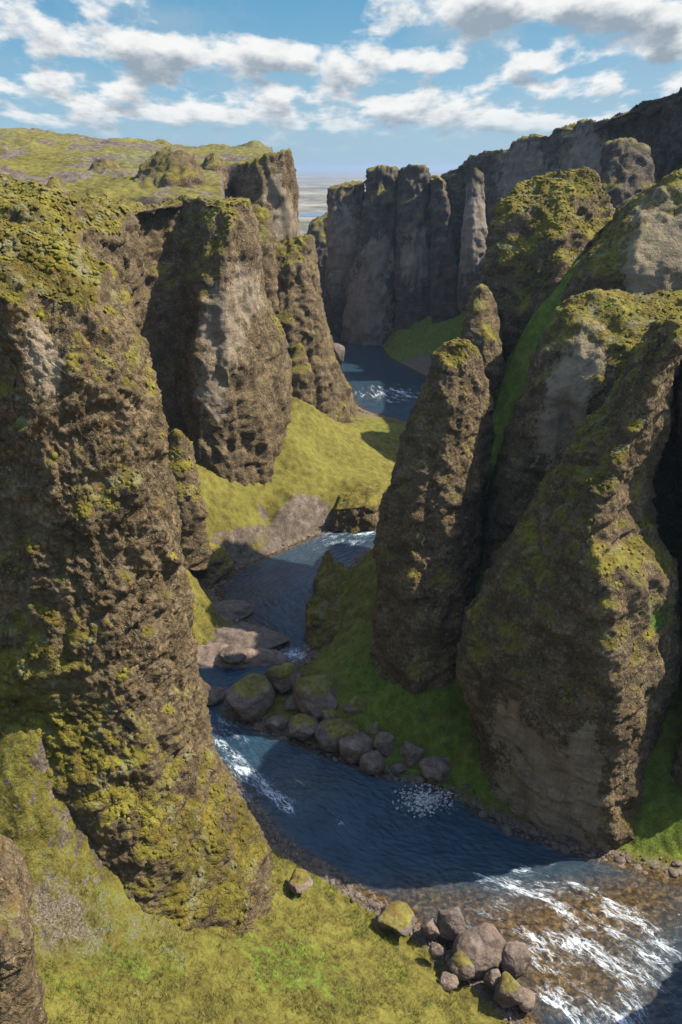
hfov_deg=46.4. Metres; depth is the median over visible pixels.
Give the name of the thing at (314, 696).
boulder
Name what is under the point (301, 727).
boulder
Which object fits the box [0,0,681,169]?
sky
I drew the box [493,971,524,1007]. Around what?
boulder
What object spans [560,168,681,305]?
bare cliff
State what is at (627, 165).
rock stub
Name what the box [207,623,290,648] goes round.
rock shelf
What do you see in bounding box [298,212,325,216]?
plain river
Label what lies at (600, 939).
river
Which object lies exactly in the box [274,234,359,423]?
rock fin
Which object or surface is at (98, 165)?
rock crag
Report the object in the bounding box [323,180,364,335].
rock column
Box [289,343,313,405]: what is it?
mossy rock
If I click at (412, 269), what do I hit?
rock column
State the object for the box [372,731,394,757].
boulder
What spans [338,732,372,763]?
boulder
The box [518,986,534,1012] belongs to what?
boulder
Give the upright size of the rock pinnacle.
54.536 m
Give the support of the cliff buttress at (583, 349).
on the valley ground at (322, 461)
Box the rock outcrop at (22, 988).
[0,834,47,1023]
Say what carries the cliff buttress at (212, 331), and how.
on the valley ground at (322, 461)
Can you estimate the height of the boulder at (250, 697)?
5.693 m
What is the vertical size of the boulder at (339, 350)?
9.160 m
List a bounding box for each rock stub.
[45,176,66,195]
[461,284,505,413]
[600,137,655,209]
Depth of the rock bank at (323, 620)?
129.96 m
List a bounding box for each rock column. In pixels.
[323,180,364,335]
[340,164,398,345]
[394,164,431,331]
[428,175,459,323]
[457,168,487,310]
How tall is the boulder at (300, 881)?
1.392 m
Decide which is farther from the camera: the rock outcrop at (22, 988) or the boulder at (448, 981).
the boulder at (448, 981)
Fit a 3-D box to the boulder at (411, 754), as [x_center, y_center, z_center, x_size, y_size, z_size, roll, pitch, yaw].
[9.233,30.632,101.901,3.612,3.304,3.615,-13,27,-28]
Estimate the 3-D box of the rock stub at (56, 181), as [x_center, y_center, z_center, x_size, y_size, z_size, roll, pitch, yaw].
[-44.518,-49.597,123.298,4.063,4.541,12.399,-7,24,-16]
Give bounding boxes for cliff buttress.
[135,194,292,486]
[480,287,681,570]
[671,367,681,790]
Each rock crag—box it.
[89,158,119,172]
[133,146,205,188]
[203,153,227,188]
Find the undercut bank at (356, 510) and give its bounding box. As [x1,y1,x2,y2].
[327,485,384,532]
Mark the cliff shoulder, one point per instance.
(546, 229)
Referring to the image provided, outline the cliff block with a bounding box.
[230,148,299,241]
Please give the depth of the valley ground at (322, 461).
78.37 m
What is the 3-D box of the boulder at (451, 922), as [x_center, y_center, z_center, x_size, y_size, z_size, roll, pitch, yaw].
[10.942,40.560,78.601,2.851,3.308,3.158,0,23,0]
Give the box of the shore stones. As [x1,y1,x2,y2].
[207,527,681,1023]
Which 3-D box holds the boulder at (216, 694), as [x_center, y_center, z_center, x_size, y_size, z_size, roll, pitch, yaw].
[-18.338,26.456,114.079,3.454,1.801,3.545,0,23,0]
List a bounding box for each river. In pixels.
[198,327,681,1023]
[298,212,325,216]
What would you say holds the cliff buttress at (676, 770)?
on the valley ground at (322, 461)
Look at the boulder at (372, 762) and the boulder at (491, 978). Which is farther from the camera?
the boulder at (372, 762)
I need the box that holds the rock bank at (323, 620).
[303,550,350,649]
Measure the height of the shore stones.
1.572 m
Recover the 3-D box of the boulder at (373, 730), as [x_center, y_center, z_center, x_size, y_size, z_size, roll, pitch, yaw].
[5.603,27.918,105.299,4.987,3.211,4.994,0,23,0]
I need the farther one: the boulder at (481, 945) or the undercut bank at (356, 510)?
the undercut bank at (356, 510)
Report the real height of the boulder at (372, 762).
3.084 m
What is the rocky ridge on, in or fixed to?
on the valley ground at (322, 461)
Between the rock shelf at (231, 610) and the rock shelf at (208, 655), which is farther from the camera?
the rock shelf at (231, 610)
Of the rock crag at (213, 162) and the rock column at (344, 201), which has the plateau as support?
the rock crag at (213, 162)
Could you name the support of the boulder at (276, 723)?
on the valley ground at (322, 461)
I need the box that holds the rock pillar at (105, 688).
[0,218,275,934]
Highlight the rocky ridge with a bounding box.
[0,173,145,330]
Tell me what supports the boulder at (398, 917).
on the valley ground at (322, 461)
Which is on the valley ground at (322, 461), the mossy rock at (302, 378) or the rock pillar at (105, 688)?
the rock pillar at (105, 688)
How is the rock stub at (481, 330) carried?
on the valley ground at (322, 461)
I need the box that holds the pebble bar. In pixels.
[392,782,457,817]
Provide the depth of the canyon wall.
278.48 m
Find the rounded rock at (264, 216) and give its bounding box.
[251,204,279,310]
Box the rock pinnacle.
[370,338,495,694]
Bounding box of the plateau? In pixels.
[0,128,272,205]
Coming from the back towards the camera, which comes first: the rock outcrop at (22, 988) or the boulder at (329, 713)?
the boulder at (329, 713)
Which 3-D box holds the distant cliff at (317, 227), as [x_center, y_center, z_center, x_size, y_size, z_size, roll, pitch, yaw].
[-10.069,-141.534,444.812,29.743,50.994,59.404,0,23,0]
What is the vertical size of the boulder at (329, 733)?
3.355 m
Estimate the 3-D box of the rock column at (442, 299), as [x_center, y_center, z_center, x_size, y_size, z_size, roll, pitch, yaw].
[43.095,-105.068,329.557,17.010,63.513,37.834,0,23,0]
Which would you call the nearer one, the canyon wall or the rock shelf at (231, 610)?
the rock shelf at (231, 610)
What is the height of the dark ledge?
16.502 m
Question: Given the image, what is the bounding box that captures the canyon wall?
[440,87,681,265]
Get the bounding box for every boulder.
[207,686,224,704]
[219,644,247,662]
[224,673,274,722]
[263,662,301,693]
[265,715,288,731]
[284,695,298,711]
[287,713,318,740]
[287,868,312,893]
[293,675,337,719]
[314,718,360,751]
[321,708,337,720]
[334,343,344,364]
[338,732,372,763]
[342,695,367,713]
[360,750,384,774]
[365,721,377,734]
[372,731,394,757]
[376,901,415,936]
[389,762,406,773]
[399,741,425,767]
[419,755,450,782]
[420,918,440,939]
[428,941,443,959]
[437,906,465,941]
[439,971,458,990]
[447,950,474,980]
[452,922,505,978]
[483,968,500,990]
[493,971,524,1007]
[499,940,531,977]
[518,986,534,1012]
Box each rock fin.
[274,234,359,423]
[455,313,681,851]
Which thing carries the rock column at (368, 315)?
on the valley ground at (322, 461)
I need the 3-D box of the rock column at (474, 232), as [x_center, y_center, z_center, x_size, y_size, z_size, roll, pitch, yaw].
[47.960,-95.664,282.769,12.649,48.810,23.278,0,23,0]
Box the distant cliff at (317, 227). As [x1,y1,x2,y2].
[306,211,327,299]
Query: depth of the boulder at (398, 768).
100.07 m
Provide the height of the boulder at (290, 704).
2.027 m
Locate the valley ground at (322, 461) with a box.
[0,259,681,1023]
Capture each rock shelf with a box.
[196,642,288,668]
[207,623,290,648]
[212,600,254,621]
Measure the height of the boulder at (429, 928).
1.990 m
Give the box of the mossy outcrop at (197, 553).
[167,428,212,569]
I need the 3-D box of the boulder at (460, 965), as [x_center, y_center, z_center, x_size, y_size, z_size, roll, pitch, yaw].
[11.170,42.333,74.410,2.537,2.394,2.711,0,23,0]
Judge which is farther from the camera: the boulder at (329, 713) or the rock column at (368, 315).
the rock column at (368, 315)
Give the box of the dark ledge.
[194,542,235,589]
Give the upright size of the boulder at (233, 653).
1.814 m
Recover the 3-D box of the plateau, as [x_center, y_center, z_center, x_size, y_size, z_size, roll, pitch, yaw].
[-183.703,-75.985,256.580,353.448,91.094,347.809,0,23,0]
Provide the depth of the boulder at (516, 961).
74.46 m
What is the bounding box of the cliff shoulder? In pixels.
[479,167,614,362]
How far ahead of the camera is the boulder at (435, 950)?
75.06 m
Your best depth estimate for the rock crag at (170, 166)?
181.27 m

